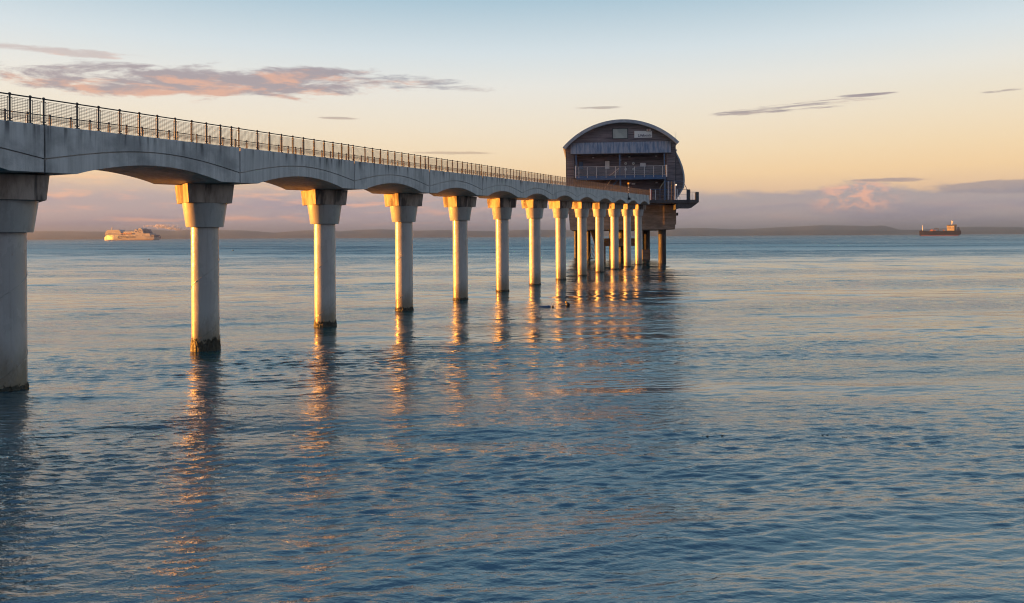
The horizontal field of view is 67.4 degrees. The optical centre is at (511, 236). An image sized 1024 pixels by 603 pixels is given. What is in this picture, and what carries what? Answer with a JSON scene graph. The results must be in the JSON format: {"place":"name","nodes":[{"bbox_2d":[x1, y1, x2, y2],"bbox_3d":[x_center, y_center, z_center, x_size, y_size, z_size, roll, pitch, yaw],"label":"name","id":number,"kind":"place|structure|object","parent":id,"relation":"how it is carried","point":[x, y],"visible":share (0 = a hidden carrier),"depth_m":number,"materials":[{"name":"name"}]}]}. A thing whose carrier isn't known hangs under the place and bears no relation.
{"place":"outdoors","nodes":[
{"label":"outdoors","id":0,"kind":"place"},
{"bbox_2d":[0,234,1023,602],"bbox_3d":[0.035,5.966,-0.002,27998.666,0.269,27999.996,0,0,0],"label":"sea water","id":1,"kind":"structure","parent":0,"point":[852,406],"depth_m":23.91,"materials":[{"name":"teal liquid"}]},
{"bbox_2d":[0,173,49,391],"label":"pier pillar","id":2,"kind":"structure","parent":1,"relation":"in","point":[22,196],"depth_m":29.99,"materials":[{"name":"paint"}]},
{"bbox_2d":[0,120,649,204],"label":"pier deck","id":3,"kind":"structure","parent":2,"relation":"on","point":[32,149],"depth_m":39.64,"materials":[{"name":"concrete"}]},
{"bbox_2d":[0,109,627,192],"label":"railing","id":4,"kind":"object","parent":3,"relation":"on","point":[297,151],"visible":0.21,"depth_m":44.70,"materials":[{"name":"galvanised steel"},{"name":"steel mesh"}]},
{"bbox_2d":[0,92,648,194],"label":"railing","id":5,"kind":"object","parent":3,"relation":"on","point":[303,145],"visible":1,"depth_m":40.84,"materials":[{"name":"galvanised steel"},{"name":"steel mesh"}]},
{"bbox_2d":[105,228,160,239],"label":"ferry","id":6,"kind":"object","parent":1,"relation":"on","point":[142,234],"visible":0.99,"depth_m":2486.47,"materials":[{"name":"white metal"}]},
{"bbox_2d":[175,183,233,351],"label":"pier pillar","id":7,"kind":"structure","parent":1,"relation":"in","point":[204,206],"depth_m":40.33,"materials":[{"name":"paint"}]},
{"bbox_2d":[301,189,347,326],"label":"pier pillar","id":8,"kind":"structure","parent":1,"relation":"in","point":[324,208],"depth_m":50.83,"materials":[{"name":"paint"}]},
{"bbox_2d":[384,193,422,310],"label":"pier pillar","id":9,"kind":"structure","parent":1,"relation":"in","point":[403,207],"depth_m":61.34,"materials":[{"name":"paint"}]},
{"bbox_2d":[443,196,476,299],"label":"pier pillar","id":10,"kind":"structure","parent":1,"relation":"in","point":[459,208],"depth_m":71.83,"materials":[{"name":"paint"}]},
{"bbox_2d":[487,198,516,291],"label":"pier pillar","id":11,"kind":"structure","parent":1,"relation":"in","point":[502,209],"depth_m":82.33,"materials":[{"name":"paint"}]},
{"bbox_2d":[521,200,547,284],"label":"pier pillar","id":12,"kind":"structure","parent":1,"relation":"in","point":[534,211],"depth_m":92.85,"materials":[{"name":"paint"}]},
{"bbox_2d":[548,201,572,279],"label":"pier pillar","id":13,"kind":"structure","parent":1,"relation":"in","point":[560,209],"depth_m":103.34,"materials":[{"name":"paint"}]},
{"bbox_2d":[571,202,592,275],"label":"pier pillar","id":14,"kind":"structure","parent":1,"relation":"in","point":[581,209],"depth_m":113.85,"materials":[{"name":"paint"}]},
{"bbox_2d":[592,203,608,272],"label":"pier pillar","id":15,"kind":"structure","parent":1,"relation":"in","point":[599,211],"depth_m":124.33,"materials":[{"name":"paint"}]},
{"bbox_2d":[608,203,623,268],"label":"pier pillar","id":16,"kind":"structure","parent":1,"relation":"in","point":[614,210],"depth_m":134.83,"materials":[{"name":"paint"}]},
{"bbox_2d":[621,204,635,266],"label":"pier pillar","id":17,"kind":"structure","parent":1,"relation":"in","point":[627,211],"depth_m":145.33,"materials":[{"name":"paint"}]},
{"bbox_2d":[563,119,698,262],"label":"lifeboat station","id":18,"kind":"object","parent":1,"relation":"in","point":[614,152],"visible":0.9,"depth_m":165.01,"materials":[{"name":"wood"}]},
{"bbox_2d":[579,161,582,169],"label":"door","id":19,"kind":"structure","parent":18,"relation":"in","point":[580,162],"depth_m":168.54,"materials":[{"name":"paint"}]},
{"bbox_2d":[604,160,609,168],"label":"door","id":20,"kind":"structure","parent":18,"relation":"in","point":[606,162],"depth_m":168.00,"materials":[{"name":"paint"}]},
{"bbox_2d":[612,128,627,138],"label":"window","id":21,"kind":"structure","parent":18,"relation":"in","point":[617,133],"depth_m":165.12,"materials":[{"name":"glass"}]},
{"bbox_2d":[634,128,651,137],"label":"sign board","id":22,"kind":"object","parent":18,"relation":"attached to","point":[647,133],"visible":1,"depth_m":164.58,"materials":[{"name":"white paint"}]},
{"bbox_2d":[633,205,645,264],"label":"pier pillar","id":23,"kind":"structure","parent":1,"relation":"in","point":[638,210],"depth_m":155.85,"materials":[{"name":"paint"}]},
{"bbox_2d":[919,221,960,235],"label":"tanker","id":24,"kind":"object","parent":1,"relation":"on","point":[953,230],"visible":0.84,"depth_m":2383.87,"materials":[{"name":"beige paint"}]},
{"bbox_2d":[0,0,1023,232],"label":"sky","id":25,"kind":"structure","parent":0,"point":[898,114],"materials":[{"name":"blue"}]},
{"bbox_2d":[27,225,1023,235],"bbox_3d":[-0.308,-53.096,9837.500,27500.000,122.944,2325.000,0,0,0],"label":"hills","id":26,"kind":"structure","parent":0,"point":[450,232],"depth_m":9266.06,"materials":[{"name":"grey"}]},
{"bbox_2d":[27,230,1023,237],"bbox_3d":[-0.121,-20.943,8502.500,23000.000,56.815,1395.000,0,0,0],"label":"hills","id":27,"kind":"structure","parent":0,"point":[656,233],"depth_m":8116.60,"materials":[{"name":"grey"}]},
{"bbox_2d":[27,233,1023,239],"bbox_3d":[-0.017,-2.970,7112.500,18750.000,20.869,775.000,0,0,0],"label":"shoreline","id":28,"kind":"structure","parent":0,"point":[495,236],"depth_m":6863.86,"materials":[{"name":"grey"}]}
]}

